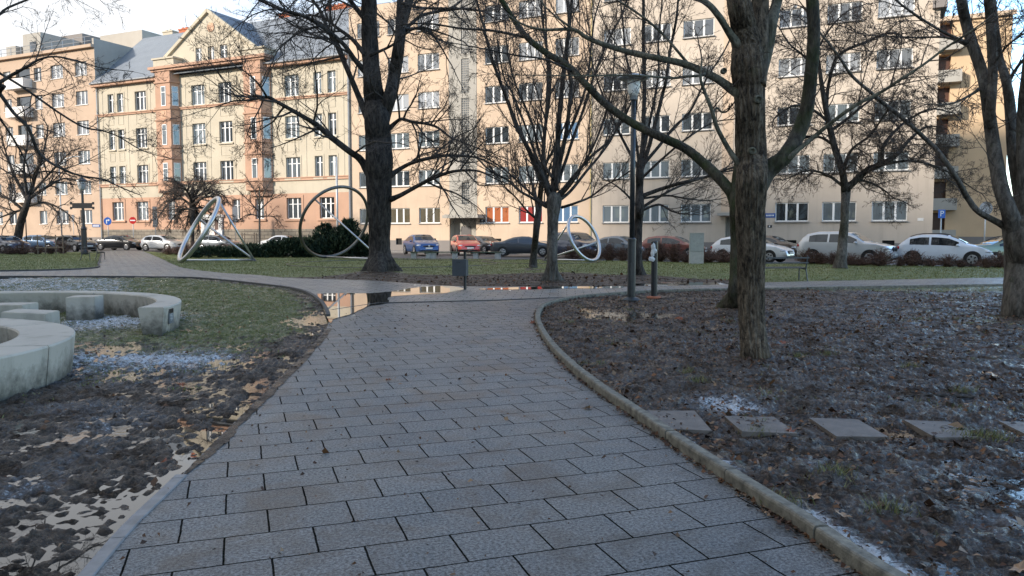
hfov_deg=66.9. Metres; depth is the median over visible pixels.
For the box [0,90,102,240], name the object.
street tree
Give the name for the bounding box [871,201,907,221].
window
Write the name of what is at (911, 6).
window
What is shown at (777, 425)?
stepping slab
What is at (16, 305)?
concrete cube
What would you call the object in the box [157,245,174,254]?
barberry bush
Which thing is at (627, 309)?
grass
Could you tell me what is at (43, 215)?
window
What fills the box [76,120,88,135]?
window
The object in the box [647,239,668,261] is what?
barberry bush
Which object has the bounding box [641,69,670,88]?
window
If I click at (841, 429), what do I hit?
stepping slab
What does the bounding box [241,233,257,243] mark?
tree guard
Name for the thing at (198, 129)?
window
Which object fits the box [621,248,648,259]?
barberry bush
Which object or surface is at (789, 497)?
grass
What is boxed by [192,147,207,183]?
window
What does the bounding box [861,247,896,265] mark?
barberry bush
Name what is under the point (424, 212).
window
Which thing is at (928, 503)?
leaves
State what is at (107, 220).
traffic sign
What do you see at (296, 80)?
window
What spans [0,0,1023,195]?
sky
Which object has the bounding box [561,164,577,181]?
window
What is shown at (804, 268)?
park bench
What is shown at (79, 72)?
window
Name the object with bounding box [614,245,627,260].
barberry bush
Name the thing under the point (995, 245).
parked car
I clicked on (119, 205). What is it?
window
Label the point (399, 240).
cellar window
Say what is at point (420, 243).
parked car
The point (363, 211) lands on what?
window
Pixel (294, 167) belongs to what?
window
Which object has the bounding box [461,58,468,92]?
glass block window
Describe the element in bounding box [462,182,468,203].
glass block window
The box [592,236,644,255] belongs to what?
parked car
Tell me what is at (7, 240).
parked car
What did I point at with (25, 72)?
loggia door
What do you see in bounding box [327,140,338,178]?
window
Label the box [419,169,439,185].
window
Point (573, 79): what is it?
window
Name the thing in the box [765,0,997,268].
park tree
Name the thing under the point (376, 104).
park tree
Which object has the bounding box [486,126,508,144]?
window
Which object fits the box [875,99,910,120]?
window
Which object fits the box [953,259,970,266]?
barberry bush
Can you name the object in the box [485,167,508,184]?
window
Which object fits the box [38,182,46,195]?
window
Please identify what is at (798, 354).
grass
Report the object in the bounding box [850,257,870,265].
barberry bush
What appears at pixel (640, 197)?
park tree
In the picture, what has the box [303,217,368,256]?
juniper shrub
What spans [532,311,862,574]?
leaves
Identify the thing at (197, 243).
hoop sculpture
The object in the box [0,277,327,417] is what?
grass
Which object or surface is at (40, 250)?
barberry bush
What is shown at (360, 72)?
window
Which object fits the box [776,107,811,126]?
window
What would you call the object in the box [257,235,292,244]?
parked car
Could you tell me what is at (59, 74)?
window
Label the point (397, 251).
pavement
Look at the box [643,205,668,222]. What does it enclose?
window
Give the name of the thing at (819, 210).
apartment building
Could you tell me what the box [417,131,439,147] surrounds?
window
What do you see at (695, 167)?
window
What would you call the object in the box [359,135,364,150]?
window
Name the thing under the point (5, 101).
park tree
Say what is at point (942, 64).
loggia door
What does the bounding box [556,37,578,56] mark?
window
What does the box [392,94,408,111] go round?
window
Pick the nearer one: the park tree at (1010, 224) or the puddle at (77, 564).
the puddle at (77, 564)
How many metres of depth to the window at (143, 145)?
87.07 m
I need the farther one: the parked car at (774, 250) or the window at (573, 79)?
the window at (573, 79)
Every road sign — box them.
[152,206,157,249]
[232,207,237,238]
[979,202,992,241]
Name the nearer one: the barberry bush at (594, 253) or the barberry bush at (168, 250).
the barberry bush at (594, 253)
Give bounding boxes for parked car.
[0,235,29,253]
[22,235,54,247]
[54,235,97,251]
[94,235,141,250]
[140,235,182,250]
[198,235,241,246]
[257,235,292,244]
[403,234,439,254]
[450,235,480,254]
[466,236,498,253]
[490,236,546,256]
[557,232,601,257]
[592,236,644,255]
[642,235,707,256]
[710,237,794,261]
[766,235,796,256]
[797,231,897,264]
[897,233,993,266]
[974,236,1003,266]
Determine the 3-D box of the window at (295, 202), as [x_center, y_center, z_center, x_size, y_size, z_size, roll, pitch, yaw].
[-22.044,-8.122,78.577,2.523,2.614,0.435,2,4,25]
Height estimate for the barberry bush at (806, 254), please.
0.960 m
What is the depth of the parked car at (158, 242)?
72.03 m
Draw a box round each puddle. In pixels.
[0,404,251,575]
[318,286,463,322]
[486,286,623,289]
[636,282,728,285]
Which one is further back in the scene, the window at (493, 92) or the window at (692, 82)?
the window at (493, 92)
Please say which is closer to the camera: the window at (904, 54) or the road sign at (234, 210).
the window at (904, 54)
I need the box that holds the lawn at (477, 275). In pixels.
[0,252,1003,286]
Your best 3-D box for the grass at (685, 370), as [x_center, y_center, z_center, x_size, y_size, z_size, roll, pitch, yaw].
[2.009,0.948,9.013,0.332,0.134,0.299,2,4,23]
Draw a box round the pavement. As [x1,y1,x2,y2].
[97,248,494,253]
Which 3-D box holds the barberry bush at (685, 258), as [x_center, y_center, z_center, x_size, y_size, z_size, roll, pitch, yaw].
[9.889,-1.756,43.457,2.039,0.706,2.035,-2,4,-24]
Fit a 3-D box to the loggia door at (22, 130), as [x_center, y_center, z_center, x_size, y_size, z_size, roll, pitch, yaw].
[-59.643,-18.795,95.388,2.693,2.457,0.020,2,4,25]
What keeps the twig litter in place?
on the mud ground at (994, 555)
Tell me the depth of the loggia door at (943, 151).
86.89 m
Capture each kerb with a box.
[77,474,186,575]
[535,284,1002,575]
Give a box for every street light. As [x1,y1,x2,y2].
[58,156,81,234]
[335,157,338,225]
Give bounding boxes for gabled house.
[89,2,388,245]
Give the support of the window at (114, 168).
in the gabled house
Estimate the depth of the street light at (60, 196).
81.88 m
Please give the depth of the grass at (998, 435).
6.03 m
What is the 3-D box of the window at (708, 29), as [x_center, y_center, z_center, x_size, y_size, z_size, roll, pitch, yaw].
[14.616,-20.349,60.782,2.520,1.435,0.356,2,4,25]
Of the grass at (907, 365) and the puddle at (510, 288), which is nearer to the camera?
the grass at (907, 365)
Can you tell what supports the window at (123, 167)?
in the gabled house
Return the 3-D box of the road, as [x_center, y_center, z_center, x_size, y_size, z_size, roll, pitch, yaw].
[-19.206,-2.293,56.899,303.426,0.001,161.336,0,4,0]
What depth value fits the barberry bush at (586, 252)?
47.37 m
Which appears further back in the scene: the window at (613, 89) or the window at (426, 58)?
the window at (426, 58)
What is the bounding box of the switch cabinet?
[689,233,704,263]
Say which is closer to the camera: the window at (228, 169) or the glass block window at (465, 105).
the glass block window at (465, 105)
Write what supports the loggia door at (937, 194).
in the apartment building at (965, 221)
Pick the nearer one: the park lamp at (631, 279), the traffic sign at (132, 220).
the park lamp at (631, 279)
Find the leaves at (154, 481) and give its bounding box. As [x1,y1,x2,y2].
[0,295,327,545]
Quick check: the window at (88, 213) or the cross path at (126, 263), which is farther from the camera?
the window at (88, 213)
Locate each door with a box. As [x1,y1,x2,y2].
[17,68,29,78]
[19,96,30,106]
[20,125,31,134]
[21,153,33,163]
[30,41,36,51]
[207,220,214,234]
[461,226,470,234]
[932,213,943,229]
[933,182,944,197]
[935,151,946,166]
[936,119,947,134]
[937,88,948,101]
[938,56,949,69]
[940,25,950,36]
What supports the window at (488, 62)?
in the apartment building at (411, 211)
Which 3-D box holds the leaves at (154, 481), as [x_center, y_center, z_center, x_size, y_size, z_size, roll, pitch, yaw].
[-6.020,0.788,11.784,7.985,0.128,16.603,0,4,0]
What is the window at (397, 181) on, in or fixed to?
in the apartment building at (411, 211)
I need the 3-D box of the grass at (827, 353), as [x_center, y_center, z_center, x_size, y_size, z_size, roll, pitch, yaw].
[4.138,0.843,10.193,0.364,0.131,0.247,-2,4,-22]
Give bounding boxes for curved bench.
[0,291,181,334]
[0,318,75,400]
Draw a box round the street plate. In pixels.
[765,213,775,217]
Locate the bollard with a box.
[647,241,660,298]
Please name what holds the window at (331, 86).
in the gabled house
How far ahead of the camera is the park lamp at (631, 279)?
18.30 m
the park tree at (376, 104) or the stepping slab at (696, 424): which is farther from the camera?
the park tree at (376, 104)
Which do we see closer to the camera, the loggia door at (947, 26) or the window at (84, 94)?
the loggia door at (947, 26)
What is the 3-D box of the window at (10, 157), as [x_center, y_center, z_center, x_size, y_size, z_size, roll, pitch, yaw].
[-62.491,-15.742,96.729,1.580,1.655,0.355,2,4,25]
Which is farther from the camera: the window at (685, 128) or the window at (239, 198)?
the window at (239, 198)
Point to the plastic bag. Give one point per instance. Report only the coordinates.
(653, 252)
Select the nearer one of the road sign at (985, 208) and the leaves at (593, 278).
the leaves at (593, 278)
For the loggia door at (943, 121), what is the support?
in the apartment building at (965, 221)
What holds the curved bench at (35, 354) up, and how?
on the muddy grass at (51, 462)
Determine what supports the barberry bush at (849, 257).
on the lawn at (477, 275)
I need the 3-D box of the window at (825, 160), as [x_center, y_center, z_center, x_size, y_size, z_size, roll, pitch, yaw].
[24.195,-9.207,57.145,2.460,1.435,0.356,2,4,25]
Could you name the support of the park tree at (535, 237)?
on the lawn at (477, 275)
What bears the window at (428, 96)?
in the apartment building at (411, 211)
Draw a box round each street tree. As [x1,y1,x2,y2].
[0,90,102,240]
[145,166,236,247]
[229,168,286,243]
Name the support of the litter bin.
on the cross path at (126, 263)
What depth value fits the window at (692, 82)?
61.28 m
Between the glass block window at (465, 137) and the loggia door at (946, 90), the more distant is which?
the loggia door at (946, 90)
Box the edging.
[0,251,621,316]
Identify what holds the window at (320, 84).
in the gabled house
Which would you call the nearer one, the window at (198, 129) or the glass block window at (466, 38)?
the glass block window at (466, 38)
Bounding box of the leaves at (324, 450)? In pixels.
[112,300,827,575]
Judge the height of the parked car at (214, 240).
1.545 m
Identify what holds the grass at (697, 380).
on the mud ground at (994, 555)
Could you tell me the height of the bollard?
1.420 m
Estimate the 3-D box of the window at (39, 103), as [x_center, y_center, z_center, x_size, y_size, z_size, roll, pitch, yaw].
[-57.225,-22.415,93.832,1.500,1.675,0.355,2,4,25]
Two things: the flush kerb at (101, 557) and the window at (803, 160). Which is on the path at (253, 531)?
the flush kerb at (101, 557)
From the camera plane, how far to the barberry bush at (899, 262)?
38.08 m
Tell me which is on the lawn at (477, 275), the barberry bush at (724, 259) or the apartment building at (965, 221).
the barberry bush at (724, 259)
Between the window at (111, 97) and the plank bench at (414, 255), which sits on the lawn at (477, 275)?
the plank bench at (414, 255)
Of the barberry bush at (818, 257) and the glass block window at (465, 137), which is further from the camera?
the glass block window at (465, 137)
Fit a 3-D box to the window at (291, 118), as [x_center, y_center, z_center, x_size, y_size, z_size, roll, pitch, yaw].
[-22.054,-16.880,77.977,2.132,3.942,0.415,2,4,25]
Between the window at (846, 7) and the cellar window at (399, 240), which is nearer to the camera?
the window at (846, 7)
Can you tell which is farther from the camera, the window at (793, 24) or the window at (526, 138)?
the window at (526, 138)
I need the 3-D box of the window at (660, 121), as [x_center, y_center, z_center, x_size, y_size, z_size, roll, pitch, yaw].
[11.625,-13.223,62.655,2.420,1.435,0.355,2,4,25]
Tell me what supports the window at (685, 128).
in the apartment building at (819, 210)
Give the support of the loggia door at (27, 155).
in the apartment building at (110, 48)
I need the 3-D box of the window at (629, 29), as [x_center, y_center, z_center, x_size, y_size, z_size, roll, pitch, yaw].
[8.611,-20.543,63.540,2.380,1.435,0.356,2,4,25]
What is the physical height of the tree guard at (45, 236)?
1.600 m
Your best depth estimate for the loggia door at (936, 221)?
87.35 m
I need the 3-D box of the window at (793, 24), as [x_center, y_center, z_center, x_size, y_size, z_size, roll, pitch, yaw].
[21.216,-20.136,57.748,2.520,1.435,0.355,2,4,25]
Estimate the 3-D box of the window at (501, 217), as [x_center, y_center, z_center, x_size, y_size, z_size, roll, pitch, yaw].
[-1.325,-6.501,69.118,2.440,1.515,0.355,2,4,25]
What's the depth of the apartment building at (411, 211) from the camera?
69.90 m
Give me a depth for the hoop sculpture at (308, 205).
48.11 m
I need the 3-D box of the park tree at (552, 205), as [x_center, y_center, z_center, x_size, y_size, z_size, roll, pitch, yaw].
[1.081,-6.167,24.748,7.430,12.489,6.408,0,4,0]
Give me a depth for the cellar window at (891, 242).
56.27 m
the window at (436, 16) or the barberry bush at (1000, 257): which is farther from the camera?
the window at (436, 16)
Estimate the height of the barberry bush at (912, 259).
0.968 m
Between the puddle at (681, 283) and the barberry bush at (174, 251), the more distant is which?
the barberry bush at (174, 251)
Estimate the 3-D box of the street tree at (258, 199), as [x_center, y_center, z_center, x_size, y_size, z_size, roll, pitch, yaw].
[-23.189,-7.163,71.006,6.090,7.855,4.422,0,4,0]
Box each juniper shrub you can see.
[182,236,314,257]
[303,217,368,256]
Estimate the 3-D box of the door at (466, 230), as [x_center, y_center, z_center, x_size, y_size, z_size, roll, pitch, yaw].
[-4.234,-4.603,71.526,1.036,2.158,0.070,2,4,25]
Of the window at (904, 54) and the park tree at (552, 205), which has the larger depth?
the window at (904, 54)
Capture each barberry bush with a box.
[0,246,18,254]
[9,242,36,254]
[30,245,47,253]
[42,245,58,253]
[53,239,73,253]
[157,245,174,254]
[170,245,179,254]
[177,243,190,253]
[560,243,583,258]
[573,246,595,258]
[581,248,603,259]
[600,241,620,260]
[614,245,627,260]
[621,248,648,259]
[642,244,650,261]
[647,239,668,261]
[661,240,687,261]
[673,251,688,262]
[704,247,725,262]
[705,248,729,262]
[793,247,816,263]
[809,252,828,263]
[821,250,836,264]
[833,253,863,264]
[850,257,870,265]
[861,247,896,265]
[892,255,906,265]
[899,248,926,265]
[917,255,943,266]
[934,254,966,266]
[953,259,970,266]
[971,255,999,267]
[985,251,1003,267]
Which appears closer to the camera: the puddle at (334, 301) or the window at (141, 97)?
the puddle at (334, 301)
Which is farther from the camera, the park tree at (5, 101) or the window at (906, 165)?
the window at (906, 165)
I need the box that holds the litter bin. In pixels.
[452,249,471,288]
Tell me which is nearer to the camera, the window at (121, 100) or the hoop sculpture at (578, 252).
the hoop sculpture at (578, 252)
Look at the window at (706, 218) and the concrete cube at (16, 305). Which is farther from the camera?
the window at (706, 218)
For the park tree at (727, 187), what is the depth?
15.47 m
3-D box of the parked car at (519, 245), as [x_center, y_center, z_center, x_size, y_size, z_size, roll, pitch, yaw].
[0.875,-3.065,56.820,4.874,1.481,2.210,0,4,6]
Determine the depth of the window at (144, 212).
87.75 m
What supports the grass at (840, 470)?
on the mud ground at (994, 555)
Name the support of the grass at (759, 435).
on the mud ground at (994, 555)
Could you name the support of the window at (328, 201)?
in the gabled house
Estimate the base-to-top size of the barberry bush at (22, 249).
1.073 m
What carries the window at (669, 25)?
in the apartment building at (819, 210)
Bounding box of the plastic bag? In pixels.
[648,243,656,261]
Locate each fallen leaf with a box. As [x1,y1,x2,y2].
[801,493,820,499]
[836,510,852,517]
[1008,560,1023,572]
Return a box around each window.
[6,155,13,168]
[9,211,16,224]
[33,68,41,81]
[35,96,42,109]
[35,125,43,138]
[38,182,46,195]
[39,211,47,224]
[50,65,62,79]
[53,93,63,107]
[54,123,64,136]
[55,152,65,165]
[57,181,67,194]
[58,210,68,223]
[75,61,86,76]
[75,91,87,105]
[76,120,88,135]
[79,150,89,164]
[79,180,90,194]
[84,210,92,223]
[106,93,114,113]
[108,116,115,151]
[109,153,117,186]
[111,199,125,221]
[116,92,124,112]
[117,116,125,150]
[118,152,126,185]
[133,89,146,110]
[135,114,148,149]
[135,199,150,221]
[136,151,149,185]
[165,198,176,221]
[190,83,205,105]
[191,108,206,145]
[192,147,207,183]
[217,80,232,103]
[218,106,233,144]
[219,146,234,182]
[230,196,242,220]
[252,196,266,220]
[283,72,299,96]
[284,100,300,139]
[284,195,303,220]
[285,141,301,179]
[312,70,322,94]
[313,98,323,138]
[313,140,323,178]
[316,194,335,220]
[326,68,336,92]
[326,98,337,136]
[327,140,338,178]
[356,59,379,77]
[357,21,379,39]
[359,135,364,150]
[360,172,365,187]
[360,209,365,223]
[386,19,394,35]
[387,56,408,74]
[391,133,408,149]
[391,208,409,223]
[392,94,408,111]
[392,171,409,186]
[397,238,401,244]
[416,52,439,71]
[417,13,438,31]
[417,91,439,109]
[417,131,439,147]
[418,208,440,223]
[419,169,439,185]
[461,19,468,52]
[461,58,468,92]
[462,98,468,131]
[462,137,468,168]
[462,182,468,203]
[484,45,508,64]
[484,85,508,103]
[484,206,508,223]
[485,4,508,22]
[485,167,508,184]
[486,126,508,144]
[517,0,540,18]
[517,166,538,183]
[518,41,542,61]
[519,82,542,101]
[519,124,541,142]
[519,206,541,222]
[554,0,578,13]
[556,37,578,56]
[556,79,578,98]
[558,205,578,222]
[561,122,578,140]
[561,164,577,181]
[602,73,626,91]
[602,118,629,135]
[603,162,629,179]
[603,205,628,222]
[604,27,630,45]
[640,115,669,133]
[641,23,670,42]
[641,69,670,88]
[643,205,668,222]
[644,160,668,178]
[679,204,710,222]
[680,159,711,177]
[681,65,712,85]
[681,112,712,131]
[682,18,714,38]
[774,202,808,222]
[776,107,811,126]
[777,57,805,77]
[778,7,806,28]
[779,155,809,174]
[821,202,856,221]
[823,153,857,172]
[825,52,860,73]
[826,1,862,23]
[828,103,858,123]
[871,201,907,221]
[873,151,909,171]
[875,48,913,70]
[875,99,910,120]
[877,0,914,18]
[882,240,894,245]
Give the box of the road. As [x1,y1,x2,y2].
[29,249,982,280]
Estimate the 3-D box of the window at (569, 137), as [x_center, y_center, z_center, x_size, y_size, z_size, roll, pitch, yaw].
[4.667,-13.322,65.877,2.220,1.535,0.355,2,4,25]
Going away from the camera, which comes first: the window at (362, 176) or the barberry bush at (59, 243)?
the barberry bush at (59, 243)
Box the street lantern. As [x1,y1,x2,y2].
[70,177,94,254]
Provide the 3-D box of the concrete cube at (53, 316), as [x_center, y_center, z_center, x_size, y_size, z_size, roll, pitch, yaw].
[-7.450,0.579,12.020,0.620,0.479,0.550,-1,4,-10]
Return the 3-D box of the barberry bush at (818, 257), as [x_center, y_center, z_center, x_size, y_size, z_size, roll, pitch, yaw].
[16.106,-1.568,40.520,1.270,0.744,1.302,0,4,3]
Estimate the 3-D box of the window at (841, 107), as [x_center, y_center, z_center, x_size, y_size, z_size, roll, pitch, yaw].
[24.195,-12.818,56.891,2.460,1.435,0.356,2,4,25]
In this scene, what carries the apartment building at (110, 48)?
on the pavement
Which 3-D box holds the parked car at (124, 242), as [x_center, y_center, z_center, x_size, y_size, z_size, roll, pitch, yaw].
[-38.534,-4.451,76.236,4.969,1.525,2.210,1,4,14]
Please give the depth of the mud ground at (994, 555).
7.72 m
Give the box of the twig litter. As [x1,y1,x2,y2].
[552,305,1020,567]
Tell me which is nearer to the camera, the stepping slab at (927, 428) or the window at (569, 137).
the stepping slab at (927, 428)
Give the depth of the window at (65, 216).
93.47 m
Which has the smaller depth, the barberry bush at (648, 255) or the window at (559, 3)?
the barberry bush at (648, 255)
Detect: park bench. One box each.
[80,246,104,260]
[765,256,808,280]
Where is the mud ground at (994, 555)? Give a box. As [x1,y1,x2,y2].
[540,286,1023,575]
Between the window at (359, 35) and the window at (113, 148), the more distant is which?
the window at (113, 148)
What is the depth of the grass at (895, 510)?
4.46 m
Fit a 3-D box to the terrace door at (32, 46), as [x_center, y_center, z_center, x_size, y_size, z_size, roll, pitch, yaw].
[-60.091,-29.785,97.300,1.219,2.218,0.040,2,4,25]
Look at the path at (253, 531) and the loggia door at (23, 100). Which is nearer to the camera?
the path at (253, 531)
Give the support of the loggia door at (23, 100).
in the apartment building at (110, 48)
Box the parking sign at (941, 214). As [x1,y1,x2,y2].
[938,210,945,232]
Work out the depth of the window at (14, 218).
97.38 m
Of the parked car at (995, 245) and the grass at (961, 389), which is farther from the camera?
the parked car at (995, 245)
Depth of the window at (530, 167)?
67.85 m
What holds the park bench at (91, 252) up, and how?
on the lawn at (477, 275)
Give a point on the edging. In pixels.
(323, 304)
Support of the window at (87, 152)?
in the apartment building at (110, 48)
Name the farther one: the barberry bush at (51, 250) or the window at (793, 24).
the barberry bush at (51, 250)
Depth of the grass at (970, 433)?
6.05 m
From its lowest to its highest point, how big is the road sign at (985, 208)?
3.640 m
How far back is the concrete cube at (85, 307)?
14.43 m
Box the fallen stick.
[894,394,1006,399]
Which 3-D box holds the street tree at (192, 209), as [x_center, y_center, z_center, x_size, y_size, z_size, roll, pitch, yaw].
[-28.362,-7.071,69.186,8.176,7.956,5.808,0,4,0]
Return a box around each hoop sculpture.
[177,196,256,262]
[298,185,368,258]
[543,215,600,261]
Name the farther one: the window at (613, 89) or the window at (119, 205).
the window at (119, 205)
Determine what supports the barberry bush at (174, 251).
on the lawn at (477, 275)
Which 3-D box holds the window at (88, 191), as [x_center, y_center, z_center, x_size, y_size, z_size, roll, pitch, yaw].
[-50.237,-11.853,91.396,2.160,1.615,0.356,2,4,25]
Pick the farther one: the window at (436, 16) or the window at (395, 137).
the window at (395, 137)
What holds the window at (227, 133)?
in the gabled house
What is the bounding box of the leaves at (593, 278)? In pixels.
[278,270,728,286]
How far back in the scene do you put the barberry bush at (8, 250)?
59.60 m
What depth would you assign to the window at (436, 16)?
70.70 m
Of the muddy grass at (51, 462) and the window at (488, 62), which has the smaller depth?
the muddy grass at (51, 462)
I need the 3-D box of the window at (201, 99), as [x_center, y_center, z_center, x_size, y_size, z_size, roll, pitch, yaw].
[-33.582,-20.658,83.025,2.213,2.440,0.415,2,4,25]
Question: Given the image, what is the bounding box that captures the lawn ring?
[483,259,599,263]
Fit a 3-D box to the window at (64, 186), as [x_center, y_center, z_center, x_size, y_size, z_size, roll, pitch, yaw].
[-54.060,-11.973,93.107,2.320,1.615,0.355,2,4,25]
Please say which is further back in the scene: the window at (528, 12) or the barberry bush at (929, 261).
the window at (528, 12)
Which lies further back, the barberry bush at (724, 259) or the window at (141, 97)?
the window at (141, 97)
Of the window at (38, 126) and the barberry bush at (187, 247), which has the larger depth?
the window at (38, 126)
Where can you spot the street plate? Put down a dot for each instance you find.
(770, 215)
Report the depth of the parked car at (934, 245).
38.94 m
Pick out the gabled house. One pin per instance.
(306, 177)
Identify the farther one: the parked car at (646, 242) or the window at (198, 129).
the window at (198, 129)
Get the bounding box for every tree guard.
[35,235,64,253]
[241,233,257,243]
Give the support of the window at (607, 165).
in the apartment building at (819, 210)
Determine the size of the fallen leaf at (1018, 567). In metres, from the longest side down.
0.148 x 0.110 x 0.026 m
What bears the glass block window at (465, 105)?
in the apartment building at (411, 211)
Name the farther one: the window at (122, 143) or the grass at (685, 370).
the window at (122, 143)
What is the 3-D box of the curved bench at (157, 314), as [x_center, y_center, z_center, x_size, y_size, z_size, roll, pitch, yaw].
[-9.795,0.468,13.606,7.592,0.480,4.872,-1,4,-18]
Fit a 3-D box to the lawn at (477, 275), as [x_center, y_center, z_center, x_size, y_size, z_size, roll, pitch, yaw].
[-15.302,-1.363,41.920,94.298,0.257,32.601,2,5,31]
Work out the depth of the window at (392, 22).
72.62 m
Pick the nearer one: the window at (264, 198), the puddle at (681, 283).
the puddle at (681, 283)
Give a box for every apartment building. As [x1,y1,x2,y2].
[0,30,161,240]
[349,0,590,250]
[590,0,947,250]
[932,9,1016,243]
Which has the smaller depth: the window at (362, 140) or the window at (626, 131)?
the window at (626, 131)
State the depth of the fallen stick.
7.63 m
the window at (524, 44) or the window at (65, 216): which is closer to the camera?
the window at (524, 44)
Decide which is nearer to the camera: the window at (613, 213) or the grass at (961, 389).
the grass at (961, 389)
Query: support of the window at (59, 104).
in the apartment building at (110, 48)
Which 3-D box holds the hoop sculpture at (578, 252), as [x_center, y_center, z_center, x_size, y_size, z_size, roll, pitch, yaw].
[3.197,-2.820,43.904,3.522,2.672,2.692,1,4,13]
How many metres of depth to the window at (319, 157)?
77.09 m
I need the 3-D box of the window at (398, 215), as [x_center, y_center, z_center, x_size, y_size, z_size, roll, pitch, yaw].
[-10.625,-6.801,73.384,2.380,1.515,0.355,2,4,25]
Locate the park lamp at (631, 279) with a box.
[618,73,649,301]
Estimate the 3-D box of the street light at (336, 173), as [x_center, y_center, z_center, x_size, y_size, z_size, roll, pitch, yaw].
[-13.510,-6.331,59.887,0.300,7.537,0.300,0,4,0]
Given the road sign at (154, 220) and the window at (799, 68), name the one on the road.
the road sign at (154, 220)
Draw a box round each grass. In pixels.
[0,276,331,575]
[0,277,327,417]
[547,294,1023,574]
[677,365,700,373]
[686,373,712,382]
[738,421,776,437]
[752,485,814,506]
[788,351,811,357]
[814,460,858,477]
[816,348,839,355]
[859,487,921,516]
[896,360,925,367]
[943,426,996,441]
[949,384,978,393]
[979,426,1018,442]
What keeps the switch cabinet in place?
on the lawn at (477, 275)
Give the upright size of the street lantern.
6.047 m
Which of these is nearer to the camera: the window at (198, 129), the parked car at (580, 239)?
the parked car at (580, 239)
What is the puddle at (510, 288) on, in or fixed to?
on the cross path at (126, 263)
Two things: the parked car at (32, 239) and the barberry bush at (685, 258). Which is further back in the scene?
the parked car at (32, 239)
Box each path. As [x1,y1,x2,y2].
[0,250,1002,301]
[95,298,861,575]
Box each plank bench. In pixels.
[410,252,430,258]
[431,252,458,258]
[471,252,502,258]
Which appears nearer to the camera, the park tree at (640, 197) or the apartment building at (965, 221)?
the park tree at (640, 197)
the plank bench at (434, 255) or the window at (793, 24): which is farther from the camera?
the window at (793, 24)
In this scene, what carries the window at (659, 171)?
in the apartment building at (819, 210)
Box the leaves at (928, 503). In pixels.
[540,288,1023,575]
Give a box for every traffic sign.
[104,216,111,248]
[129,216,135,237]
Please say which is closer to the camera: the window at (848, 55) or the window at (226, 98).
the window at (848, 55)
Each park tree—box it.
[0,0,214,221]
[134,0,548,271]
[372,0,752,308]
[431,0,670,280]
[466,0,1021,358]
[484,0,593,267]
[573,0,793,274]
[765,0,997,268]
[776,0,1023,317]
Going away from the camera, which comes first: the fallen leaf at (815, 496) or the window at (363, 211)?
the fallen leaf at (815, 496)
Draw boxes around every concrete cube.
[0,302,38,317]
[1,309,59,323]
[65,295,103,320]
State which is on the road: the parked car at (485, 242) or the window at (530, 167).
the parked car at (485, 242)
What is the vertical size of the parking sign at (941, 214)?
2.907 m
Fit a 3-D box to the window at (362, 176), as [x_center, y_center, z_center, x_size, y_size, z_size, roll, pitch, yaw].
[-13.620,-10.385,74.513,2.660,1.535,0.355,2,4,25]
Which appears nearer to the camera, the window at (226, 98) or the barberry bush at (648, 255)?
the barberry bush at (648, 255)
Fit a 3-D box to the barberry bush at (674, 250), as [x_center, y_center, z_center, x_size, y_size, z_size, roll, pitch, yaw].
[9.249,-2.084,43.978,1.773,1.291,1.559,-3,5,-36]
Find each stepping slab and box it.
[647,411,711,434]
[724,416,797,436]
[809,418,888,442]
[904,420,977,440]
[999,421,1023,435]
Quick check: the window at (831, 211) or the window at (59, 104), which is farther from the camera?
the window at (59, 104)
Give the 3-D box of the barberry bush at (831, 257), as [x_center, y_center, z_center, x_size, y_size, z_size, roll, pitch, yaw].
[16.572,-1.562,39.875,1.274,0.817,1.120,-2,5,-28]
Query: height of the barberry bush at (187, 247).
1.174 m
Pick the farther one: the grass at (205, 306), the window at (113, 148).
the window at (113, 148)
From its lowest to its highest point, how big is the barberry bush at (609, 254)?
1.226 m
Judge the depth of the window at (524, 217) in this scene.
68.06 m
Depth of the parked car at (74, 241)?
69.08 m
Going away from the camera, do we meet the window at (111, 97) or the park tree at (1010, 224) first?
the park tree at (1010, 224)
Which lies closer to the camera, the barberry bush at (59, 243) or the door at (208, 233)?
the barberry bush at (59, 243)
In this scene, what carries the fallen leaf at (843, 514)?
on the mud ground at (994, 555)
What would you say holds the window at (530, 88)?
in the apartment building at (411, 211)
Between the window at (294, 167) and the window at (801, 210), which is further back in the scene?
the window at (294, 167)
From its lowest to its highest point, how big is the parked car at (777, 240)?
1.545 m
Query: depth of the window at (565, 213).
66.42 m
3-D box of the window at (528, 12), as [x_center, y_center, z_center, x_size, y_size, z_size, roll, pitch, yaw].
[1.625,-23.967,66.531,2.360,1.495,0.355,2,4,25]
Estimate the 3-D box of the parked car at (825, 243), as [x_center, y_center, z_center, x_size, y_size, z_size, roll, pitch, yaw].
[17.888,-2.137,41.368,4.880,1.795,2.320,3,5,41]

